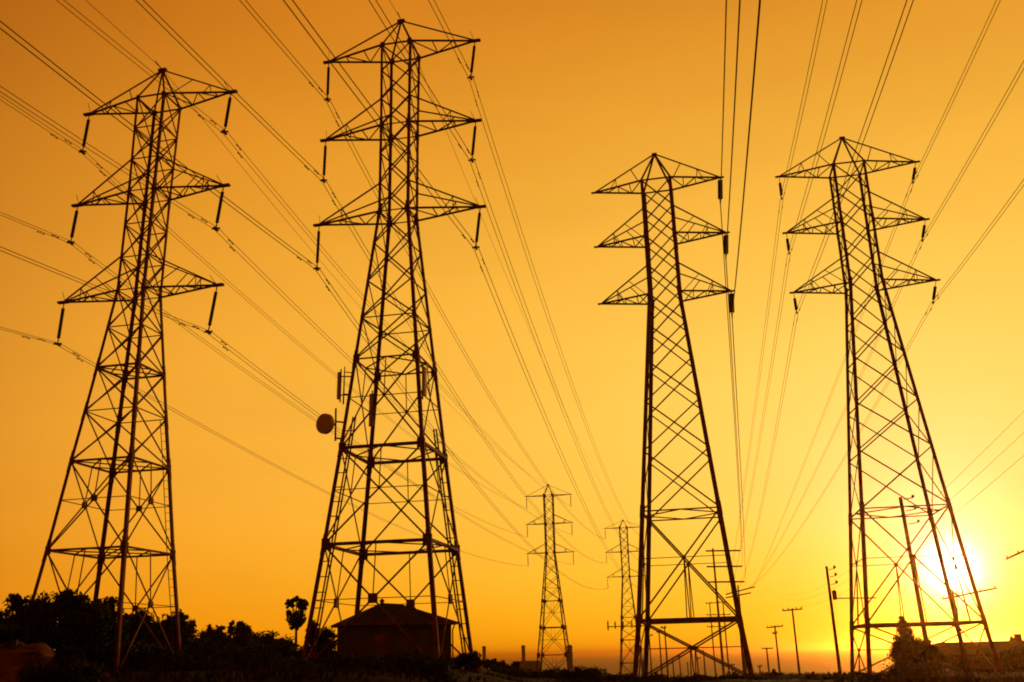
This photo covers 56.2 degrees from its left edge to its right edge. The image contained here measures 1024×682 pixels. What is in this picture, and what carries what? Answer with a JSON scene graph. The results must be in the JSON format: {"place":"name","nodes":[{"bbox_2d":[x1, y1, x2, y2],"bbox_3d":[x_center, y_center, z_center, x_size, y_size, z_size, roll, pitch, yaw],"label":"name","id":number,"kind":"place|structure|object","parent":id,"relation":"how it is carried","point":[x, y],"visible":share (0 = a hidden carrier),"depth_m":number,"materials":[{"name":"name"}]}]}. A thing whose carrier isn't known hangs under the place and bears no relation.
{"place":"outdoors","nodes":[
{"label":"outdoors","id":0,"kind":"place"},
{"bbox_2d":[0,0,1023,657],"label":"sky","id":1,"kind":"structure","parent":0,"point":[574,95],"materials":[{"name":"orange"}]},
{"bbox_2d":[20,654,1023,681],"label":"dry grass","id":2,"kind":"structure","parent":0,"point":[262,674],"depth_m":40.03,"materials":[{"name":"brown plant"}]},
{"bbox_2d":[97,661,1023,681],"bbox_3d":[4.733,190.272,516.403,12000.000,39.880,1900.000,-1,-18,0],"label":"ground","id":3,"kind":"structure","parent":0,"point":[341,676],"depth_m":40.08,"materials":[{"name":"brown soil"}]},
{"bbox_2d":[0,635,51,649],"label":"shrub","id":4,"kind":"object","parent":3,"relation":"on","point":[27,643],"visible":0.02,"depth_m":41.88,"materials":[{"name":"black plant"}]},
{"bbox_2d":[0,590,68,650],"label":"bushy tree","id":5,"kind":"object","parent":3,"relation":"on","point":[34,615],"visible":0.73,"depth_m":42.66,"materials":[{"name":"black plant"}]},
{"bbox_2d":[0,642,108,681],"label":"earth bank","id":6,"kind":"structure","parent":3,"relation":"on","point":[14,661],"depth_m":35.94,"materials":[{"name":"black soil"}]},
{"bbox_2d":[38,588,116,654],"bbox_3d":[-19.530,13.117,42.853,3.366,4.111,2.687,-1,-18,0],"label":"bushy tree","id":7,"kind":"object","parent":3,"relation":"on","point":[84,623],"visible":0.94,"depth_m":42.60,"materials":[{"name":"black plant"}]},
{"bbox_2d":[97,596,134,652],"bbox_3d":[-20.364,14.764,47.971,2.823,3.961,2.512,-17,-24,40],"label":"bushy tree","id":8,"kind":"object","parent":3,"relation":"on","point":[125,630],"visible":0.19,"depth_m":48.13,"materials":[{"name":"black plant"}]},
{"bbox_2d":[110,639,156,669],"bbox_3d":[-21.410,17.794,53.586,3.644,2.354,3.017,-1,-18,0],"label":"shrub","id":9,"kind":"object","parent":3,"relation":"on","point":[131,650],"visible":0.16,"depth_m":52.97,"materials":[{"name":"black plant"}]},
{"bbox_2d":[31,60,237,670],"bbox_3d":[-20.401,0.624,51.655,10.120,35.570,6.460,-5,-19,12],"label":"lattice pylon","id":10,"kind":"object","parent":3,"relation":"on","point":[124,546],"visible":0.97,"depth_m":51.59,"materials":[{"name":"metal"}]},
{"bbox_2d":[53,303,64,345],"bbox_3d":[-25.084,-0.940,53.258,0.393,2.461,0.399,10,-21,-31],"label":"insulator string","id":11,"kind":"object","parent":10,"relation":"hanging from","point":[60,324],"visible":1,"depth_m":53.16,"materials":[{"name":"brown ceramic"}]},
{"bbox_2d":[1,327,522,565],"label":"power line","id":12,"kind":"object","parent":11,"relation":"hanging from","point":[189,417],"visible":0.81,"depth_m":65.61,"materials":[{"name":"metal"}]},
{"bbox_2d":[67,206,78,244],"bbox_3d":[-25.228,-6.679,55.122,0.399,2.352,0.393,11,-22,-33],"label":"insulator string","id":13,"kind":"object","parent":10,"relation":"hanging from","point":[73,226],"visible":1,"depth_m":55.01,"materials":[{"name":"brown ceramic"}]},
{"bbox_2d":[0,212,519,534],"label":"power line","id":14,"kind":"object","parent":13,"relation":"hanging from","point":[88,254],"visible":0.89,"depth_m":66.20,"materials":[{"name":"metal"}]},
{"bbox_2d":[79,115,89,154],"bbox_3d":[-25.368,-12.306,56.970,0.393,2.542,0.399,10,-21,-31],"label":"insulator string","id":15,"kind":"object","parent":10,"relation":"hanging from","point":[85,135],"visible":0.99,"depth_m":56.85,"materials":[{"name":"brown ceramic"}]},
{"bbox_2d":[0,95,522,506],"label":"power line","id":16,"kind":"object","parent":15,"relation":"hanging from","point":[99,165],"visible":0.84,"depth_m":67.04,"materials":[{"name":"metal"}]},
{"bbox_2d":[204,286,217,333],"bbox_3d":[-16.106,-1.682,51.343,0.493,2.673,0.424,10,-21,-31],"label":"insulator string","id":17,"kind":"object","parent":10,"relation":"hanging from","point":[212,310],"visible":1,"depth_m":51.23,"materials":[{"name":"brown ceramic"}]},
{"bbox_2d":[0,246,568,563],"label":"power line","id":18,"kind":"object","parent":17,"relation":"hanging from","point":[222,341],"visible":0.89,"depth_m":49.57,"materials":[{"name":"metal"}]},
{"bbox_2d":[212,186,223,230],"bbox_3d":[-16.302,-7.370,53.227,0.465,2.643,0.405,10,-21,-31],"label":"insulator string","id":19,"kind":"object","parent":10,"relation":"hanging from","point":[218,213],"visible":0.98,"depth_m":53.09,"materials":[{"name":"brown ceramic"}]},
{"bbox_2d":[0,86,567,533],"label":"power line","id":20,"kind":"object","parent":19,"relation":"hanging from","point":[212,228],"visible":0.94,"depth_m":51.52,"materials":[{"name":"metal"}]},
{"bbox_2d":[220,94,231,134],"bbox_3d":[-16.412,-13.097,55.096,0.436,2.632,0.393,11,-22,-33],"label":"insulator string","id":21,"kind":"object","parent":10,"relation":"hanging from","point":[227,114],"visible":1,"depth_m":54.98,"materials":[{"name":"brown ceramic"}]},
{"bbox_2d":[56,0,568,505],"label":"power line","id":22,"kind":"object","parent":21,"relation":"hanging from","point":[258,176],"visible":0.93,"depth_m":56.21,"materials":[{"name":"metal"}]},
{"bbox_2d":[86,0,538,479],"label":"earth wire","id":23,"kind":"object","parent":10,"relation":"attached to","point":[266,196],"visible":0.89,"depth_m":67.77,"materials":[{"name":"metal"}]},
{"bbox_2d":[122,607,159,648],"bbox_3d":[-24.760,19.815,63.443,3.389,4.439,2.966,-1,-18,0],"label":"bushy tree","id":24,"kind":"object","parent":3,"relation":"on","point":[149,620],"visible":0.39,"depth_m":63.07,"materials":[{"name":"black plant"}]},
{"bbox_2d":[144,609,208,651],"bbox_3d":[-21.372,19.255,61.596,4.168,4.020,3.360,-1,-18,0],"label":"bushy tree","id":25,"kind":"object","parent":3,"relation":"on","point":[188,630],"visible":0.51,"depth_m":61.22,"materials":[{"name":"black plant"}]},
{"bbox_2d":[123,638,282,670],"bbox_3d":[-15.824,16.544,49.665,8.451,2.244,3.770,-1,-18,0],"label":"shrub","id":26,"kind":"object","parent":3,"relation":"on","point":[234,655],"visible":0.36,"depth_m":49.05,"materials":[{"name":"black plant"}]},
{"bbox_2d":[199,623,231,648],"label":"bushy tree","id":27,"kind":"object","parent":3,"relation":"on","point":[218,635],"visible":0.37,"depth_m":80.33,"materials":[{"name":"black plant"}]},
{"bbox_2d":[227,619,260,649],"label":"bushy tree","id":28,"kind":"object","parent":3,"relation":"on","point":[240,630],"visible":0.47,"depth_m":82.26,"materials":[{"name":"black plant"}]},
{"bbox_2d":[211,638,279,656],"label":"shrub","id":29,"kind":"object","parent":3,"relation":"on","point":[258,646],"visible":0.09,"depth_m":66.62,"materials":[{"name":"black plant"}]},
{"bbox_2d":[251,630,297,652],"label":"bushy tree","id":30,"kind":"object","parent":3,"relation":"on","point":[266,638],"visible":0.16,"depth_m":90.41,"materials":[{"name":"black plant"}]},
{"bbox_2d":[264,643,302,658],"bbox_3d":[-12.690,18.414,55.142,3.894,2.067,2.680,-9,-20,21],"label":"shrub","id":31,"kind":"object","parent":3,"relation":"on","point":[287,651],"visible":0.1,"depth_m":54.93,"materials":[{"name":"black plant"}]},
{"bbox_2d":[285,596,308,651],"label":"slender tree","id":32,"kind":"object","parent":3,"relation":"on","point":[297,619],"visible":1,"depth_m":78.98,"materials":[{"name":"black plant"}]},
{"bbox_2d":[298,619,336,662],"bbox_3d":[-11.007,17.428,54.792,2.475,2.990,2.182,-1,-18,0],"label":"shrub","id":33,"kind":"object","parent":3,"relation":"on","point":[326,634],"visible":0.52,"depth_m":54.56,"materials":[{"name":"black plant"}]},
{"bbox_2d":[301,12,485,672],"bbox_3d":[-6.937,-1.389,57.804,11.240,42.590,8.240,-5,-18,11],"label":"lattice pylon","id":34,"kind":"object","parent":3,"relation":"on","point":[427,540],"visible":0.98,"depth_m":56.85,"materials":[{"name":"metal"}]},
{"bbox_2d":[313,226,320,270],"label":"insulator string","id":35,"kind":"object","parent":34,"relation":"hanging from","point":[317,249],"visible":1,"depth_m":60.27,"materials":[{"name":"brown ceramic"}]},
{"bbox_2d":[0,21,606,588],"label":"power line","id":36,"kind":"object","parent":35,"relation":"hanging from","point":[232,207],"visible":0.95,"depth_m":47.48,"materials":[{"name":"metal"}]},
{"bbox_2d":[320,141,326,182],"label":"insulator string","id":37,"kind":"object","parent":34,"relation":"hanging from","point":[324,161],"visible":1,"depth_m":62.12,"materials":[{"name":"brown ceramic"}]},
{"bbox_2d":[136,0,601,562],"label":"power line","id":38,"kind":"object","parent":37,"relation":"hanging from","point":[352,232],"visible":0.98,"depth_m":60.33,"materials":[{"name":"metal"}]},
{"bbox_2d":[324,63,330,101],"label":"insulator string","id":39,"kind":"object","parent":34,"relation":"hanging from","point":[328,81],"visible":1,"depth_m":63.97,"materials":[{"name":"brown ceramic"}]},
{"bbox_2d":[240,0,603,538],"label":"power line","id":40,"kind":"object","parent":39,"relation":"hanging from","point":[386,214],"visible":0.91,"depth_m":70.72,"materials":[{"name":"metal"}]},
{"bbox_2d":[316,408,343,440],"bbox_3d":[-10.178,4.700,53.754,1.146,1.861,1.183,-12,-21,30],"label":"microwave dish","id":41,"kind":"object","parent":34,"relation":"attached to","point":[325,424],"visible":1,"depth_m":53.32,"materials":[{"name":"paint"}]},
{"bbox_2d":[337,369,350,401],"bbox_3d":[-9.609,2.556,54.797,0.745,1.942,0.270,0,-18,-5],"label":"panel antenna","id":42,"kind":"object","parent":34,"relation":"attached to","point":[339,380],"visible":1,"depth_m":54.67,"materials":[{"name":"paint"}]},
{"bbox_2d":[369,390,373,426],"bbox_3d":[-8.576,4.252,58.711,0.300,2.526,0.380,-1,-18,0],"label":"panel antenna","id":43,"kind":"object","parent":34,"relation":"attached to","point":[370,403],"visible":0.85,"depth_m":58.54,"materials":[{"name":"paint"}]},
{"bbox_2d":[419,364,426,398],"bbox_3d":[-5.034,2.289,53.989,0.396,2.040,0.340,-6,-19,15],"label":"panel antenna","id":44,"kind":"object","parent":34,"relation":"attached to","point":[424,381],"visible":1,"depth_m":53.86,"materials":[{"name":"paint"}]},
{"bbox_2d":[467,42,475,79],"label":"insulator string","id":45,"kind":"object","parent":34,"relation":"hanging from","point":[472,60],"visible":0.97,"depth_m":62.15,"materials":[{"name":"brown ceramic"}]},
{"bbox_2d":[428,0,637,534],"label":"power line","id":46,"kind":"object","parent":45,"relation":"hanging from","point":[513,216],"visible":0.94,"depth_m":72.71,"materials":[{"name":"metal"}]},
{"bbox_2d":[468,121,476,162],"bbox_3d":[-2.493,-12.577,60.432,0.486,2.813,0.419,10,-21,-31],"label":"insulator string","id":47,"kind":"object","parent":34,"relation":"hanging from","point":[473,143],"visible":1,"depth_m":60.31,"materials":[{"name":"brown ceramic"}]},
{"bbox_2d":[369,0,634,557],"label":"power line","id":48,"kind":"object","parent":47,"relation":"hanging from","point":[490,219],"visible":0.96,"depth_m":62.22,"materials":[{"name":"metal"}]},
{"bbox_2d":[472,208,480,249],"bbox_3d":[-2.163,-6.886,58.522,0.508,2.733,0.433,10,-21,-31],"label":"insulator string","id":49,"kind":"object","parent":34,"relation":"hanging from","point":[477,230],"visible":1,"depth_m":58.39,"materials":[{"name":"brown ceramic"}]},
{"bbox_2d":[283,0,635,586],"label":"power line","id":50,"kind":"object","parent":49,"relation":"hanging from","point":[444,211],"visible":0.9,"depth_m":49.12,"materials":[{"name":"metal"}]},
{"bbox_2d":[389,0,614,507],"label":"earth wire","id":51,"kind":"object","parent":34,"relation":"attached to","point":[493,245],"visible":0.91,"depth_m":91.18,"materials":[{"name":"metal"}]},
{"bbox_2d":[330,599,458,665],"bbox_3d":[-6.361,15.718,51.728,6.130,3.521,3.530,6,-20,-23],"label":"utility hut","id":52,"kind":"object","parent":3,"relation":"on","point":[374,630],"visible":0.79,"depth_m":50.46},
{"bbox_2d":[374,650,453,678],"bbox_3d":[-4.417,14.268,41.680,2.920,1.703,3.390,15,-24,-41],"label":"shrub","id":53,"kind":"object","parent":3,"relation":"on","point":[428,664],"visible":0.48,"depth_m":41.28,"materials":[{"name":"black plant"}]},
{"bbox_2d":[451,650,486,671],"bbox_3d":[-2.451,17.895,53.074,2.165,1.513,1.056,-1,-18,0],"label":"shrub","id":54,"kind":"object","parent":3,"relation":"on","point":[471,661],"visible":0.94,"depth_m":52.98,"materials":[{"name":"black plant"}]},
{"bbox_2d":[482,658,496,669],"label":"bushy tree","id":55,"kind":"object","parent":3,"relation":"on","point":[491,663],"visible":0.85,"depth_m":113.44,"materials":[{"name":"black plant"}]},
{"bbox_2d":[488,663,531,677],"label":"shrub","id":56,"kind":"object","parent":3,"relation":"on","point":[510,671],"visible":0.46,"depth_m":73.34,"materials":[{"name":"black plant"}]},
{"bbox_2d":[512,661,540,671],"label":"industrial shed","id":57,"kind":"structure","parent":3,"relation":"on","point":[526,665],"depth_m":601.70,"materials":[{"name":"concrete"}]},
{"bbox_2d":[520,666,565,677],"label":"shrub","id":58,"kind":"object","parent":3,"relation":"on","point":[549,673],"visible":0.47,"depth_m":77.53,"materials":[{"name":"black plant"}]},
{"bbox_2d":[525,484,574,671],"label":"lattice pylon","id":59,"kind":"object","parent":3,"relation":"on","point":[560,601],"visible":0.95,"depth_m":199.35,"materials":[{"name":"metal"}]},
{"bbox_2d":[566,645,572,670],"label":"smokestack","id":60,"kind":"object","parent":3,"relation":"on","point":[570,647],"visible":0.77,"depth_m":493.09,"materials":[{"name":"concrete"}]},
{"bbox_2d":[553,665,608,680],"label":"shrub","id":61,"kind":"object","parent":3,"relation":"on","point":[584,673],"visible":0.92,"depth_m":69.11,"materials":[{"name":"black plant"}]},
{"bbox_2d":[604,520,644,674],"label":"lattice pylon","id":62,"kind":"object","parent":3,"relation":"on","point":[622,617],"visible":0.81,"depth_m":236.97,"materials":[{"name":"metal"}]},
{"bbox_2d":[602,670,648,680],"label":"shrub","id":63,"kind":"object","parent":3,"relation":"on","point":[625,677],"visible":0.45,"depth_m":73.21,"materials":[{"name":"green plant"}]},
{"bbox_2d":[634,672,681,679],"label":"shrub","id":64,"kind":"object","parent":3,"relation":"on","point":[657,675],"visible":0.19,"depth_m":77.45,"materials":[{"name":"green plant"}]},
{"bbox_2d":[591,153,754,677],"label":"lattice pylon","id":65,"kind":"object","parent":3,"relation":"on","point":[648,621],"visible":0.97,"depth_m":88.33,"materials":[{"name":"metal"}]},
{"bbox_2d":[718,178,722,203],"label":"insulator string","id":66,"kind":"object","parent":65,"relation":"hanging from","point":[719,181],"visible":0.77,"depth_m":94.12,"materials":[{"name":"brown ceramic"}]},
{"bbox_2d":[720,0,740,533],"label":"power line","id":67,"kind":"object","parent":66,"relation":"hanging from","point":[721,213],"visible":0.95,"depth_m":87.83,"materials":[{"name":"metal"}]},
{"bbox_2d":[723,234,728,258],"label":"insulator string","id":68,"kind":"object","parent":65,"relation":"hanging from","point":[724,242],"visible":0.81,"depth_m":92.28,"materials":[{"name":"brown ceramic"}]},
{"bbox_2d":[725,0,742,563],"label":"power line","id":69,"kind":"object","parent":68,"relation":"hanging from","point":[728,216],"visible":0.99,"depth_m":74.28,"materials":[{"name":"metal"}]},
{"bbox_2d":[729,292,734,317],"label":"insulator string","id":70,"kind":"object","parent":65,"relation":"hanging from","point":[731,295],"visible":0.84,"depth_m":90.42,"materials":[{"name":"brown ceramic"}]},
{"bbox_2d":[732,0,760,582],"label":"power line","id":71,"kind":"object","parent":70,"relation":"hanging from","point":[758,19],"visible":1,"depth_m":58.20,"materials":[{"name":"metal"}]},
{"bbox_2d":[672,673,723,681],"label":"shrub","id":72,"kind":"object","parent":3,"relation":"on","point":[696,676],"visible":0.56,"depth_m":69.19,"materials":[{"name":"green plant"}]},
{"bbox_2d":[706,601,730,675],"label":"utility pole","id":73,"kind":"object","parent":3,"relation":"on","point":[710,614],"visible":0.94,"depth_m":229.54,"materials":[{"name":"brown wood"}]},
{"bbox_2d":[706,548,743,674],"bbox_3d":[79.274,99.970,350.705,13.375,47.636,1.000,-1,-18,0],"label":"utility pole","id":74,"kind":"object","parent":3,"relation":"on","point":[720,635],"visible":0.73,"depth_m":353.85,"materials":[{"name":"brown wood"}]},
{"bbox_2d":[726,585,754,672],"bbox_3d":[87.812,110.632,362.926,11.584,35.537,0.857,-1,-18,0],"label":"utility pole","id":75,"kind":"object","parent":3,"relation":"on","point":[739,595],"visible":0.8,"depth_m":366.88,"materials":[{"name":"brown wood"}]},
{"bbox_2d":[718,671,764,679],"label":"shrub","id":76,"kind":"object","parent":3,"relation":"on","point":[749,675],"visible":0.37,"depth_m":73.32,"materials":[{"name":"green plant"}]},
{"bbox_2d":[767,624,782,672],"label":"utility pole","id":77,"kind":"object","parent":3,"relation":"on","point":[775,633],"visible":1,"depth_m":190.22,"materials":[{"name":"brown wood"}]},
{"bbox_2d":[759,669,798,676],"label":"shrub","id":78,"kind":"object","parent":3,"relation":"on","point":[773,673],"visible":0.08,"depth_m":77.56,"materials":[{"name":"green plant"}]},
{"bbox_2d":[782,606,801,673],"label":"utility pole","id":79,"kind":"object","parent":3,"relation":"on","point":[796,647],"visible":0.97,"depth_m":143.02,"materials":[{"name":"brown wood"}]},
{"bbox_2d":[789,672,840,679],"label":"shrub","id":80,"kind":"object","parent":3,"relation":"on","point":[812,675],"visible":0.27,"depth_m":69.25,"materials":[{"name":"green plant"}]},
{"bbox_2d":[825,565,876,672],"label":"utility pole","id":81,"kind":"object","parent":3,"relation":"on","point":[834,593],"visible":0.96,"depth_m":100.87,"materials":[{"name":"brown wood"}]},
{"bbox_2d":[830,669,879,676],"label":"shrub","id":82,"kind":"object","parent":3,"relation":"on","point":[854,673],"visible":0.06,"depth_m":73.72,"materials":[{"name":"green plant"}]},
{"bbox_2d":[775,136,1000,675],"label":"lattice pylon","id":83,"kind":"object","parent":3,"relation":"on","point":[955,623],"visible":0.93,"depth_m":84.25,"materials":[{"name":"metal"}]},
{"bbox_2d":[779,177,782,199],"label":"insulator string","id":84,"kind":"object","parent":83,"relation":"hanging from","point":[780,187],"visible":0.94,"depth_m":92.22,"materials":[{"name":"brown ceramic"}]},
{"bbox_2d":[726,0,826,591],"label":"power line","id":85,"kind":"object","parent":84,"relation":"hanging from","point":[780,218],"visible":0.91,"depth_m":89.77,"materials":[{"name":"metal"}]},
{"bbox_2d":[786,233,789,254],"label":"insulator string","id":86,"kind":"object","parent":83,"relation":"hanging from","point":[787,243],"visible":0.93,"depth_m":90.42,"materials":[{"name":"brown ceramic"}]},
{"bbox_2d":[734,0,861,575],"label":"power line","id":87,"kind":"object","parent":86,"relation":"hanging from","point":[802,213],"visible":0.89,"depth_m":73.22,"materials":[{"name":"metal"}]},
{"bbox_2d":[793,293,797,313],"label":"insulator string","id":88,"kind":"object","parent":83,"relation":"hanging from","point":[795,302],"visible":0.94,"depth_m":88.62,"materials":[{"name":"brown ceramic"}]},
{"bbox_2d":[738,0,913,588],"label":"power line","id":89,"kind":"object","parent":88,"relation":"hanging from","point":[837,212],"visible":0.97,"depth_m":56.98,"materials":[{"name":"metal"}]},
{"bbox_2d":[912,163,915,183],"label":"insulator string","id":90,"kind":"object","parent":83,"relation":"hanging from","point":[914,171],"visible":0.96,"depth_m":90.14,"materials":[{"name":"brown ceramic"}]},
{"bbox_2d":[755,0,1000,583],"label":"power line","id":91,"kind":"object","parent":90,"relation":"hanging from","point":[901,214],"visible":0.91,"depth_m":88.51,"materials":[{"name":"metal"}]},
{"bbox_2d":[921,220,925,241],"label":"insulator string","id":92,"kind":"object","parent":83,"relation":"hanging from","point":[923,229],"visible":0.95,"depth_m":88.27,"materials":[{"name":"brown ceramic"}]},
{"bbox_2d":[750,61,1023,587],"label":"power line","id":93,"kind":"object","parent":92,"relation":"hanging from","point":[917,253],"visible":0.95,"depth_m":83.87,"materials":[{"name":"metal"}]},
{"bbox_2d":[932,282,936,303],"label":"insulator string","id":94,"kind":"object","parent":83,"relation":"hanging from","point":[934,292],"visible":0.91,"depth_m":86.36,"materials":[{"name":"brown ceramic"}]},
{"bbox_2d":[749,179,1023,587],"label":"power line","id":95,"kind":"object","parent":94,"relation":"hanging from","point":[916,334],"visible":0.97,"depth_m":88.03,"materials":[{"name":"metal"}]},
{"bbox_2d":[887,616,915,666],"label":"conifer","id":96,"kind":"object","parent":3,"relation":"on","point":[904,631],"visible":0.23,"depth_m":102.80,"materials":[{"name":"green plant"}]},
{"bbox_2d":[880,634,944,678],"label":"shrub","id":97,"kind":"object","parent":3,"relation":"on","point":[915,657],"visible":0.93,"depth_m":68.53,"materials":[{"name":"brown plant"}]},
{"bbox_2d":[898,495,933,667],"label":"utility pole","id":98,"kind":"object","parent":3,"relation":"on","point":[923,629],"visible":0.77,"depth_m":95.41,"materials":[{"name":"brown wood"}]},
{"bbox_2d":[934,651,955,669],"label":"shrub","id":99,"kind":"object","parent":3,"relation":"on","point":[947,659],"visible":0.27,"depth_m":105.62,"materials":[{"name":"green plant"}]},
{"bbox_2d":[942,585,996,658],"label":"utility pole","id":100,"kind":"object","parent":3,"relation":"on","point":[954,596],"visible":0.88,"depth_m":115.56,"materials":[{"name":"brown wood"}]},
{"bbox_2d":[947,655,994,669],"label":"shrub","id":101,"kind":"object","parent":3,"relation":"on","point":[960,664],"visible":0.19,"depth_m":94.25,"materials":[{"name":"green plant"}]},
{"bbox_2d":[933,634,1023,661],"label":"bungalow","id":102,"kind":"object","parent":3,"relation":"on","point":[999,646],"visible":0.11,"depth_m":118.80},
{"bbox_2d":[990,644,1023,668],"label":"shrub","id":103,"kind":"object","parent":3,"relation":"on","point":[1014,658],"visible":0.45,"depth_m":90.55,"materials":[{"name":"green plant"}]},
{"bbox_2d":[801,411,1023,593],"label":"power line","id":104,"kind":"object","parent":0,"point":[955,478],"visible":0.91,"depth_m":99.80,"materials":[{"name":"metal"}]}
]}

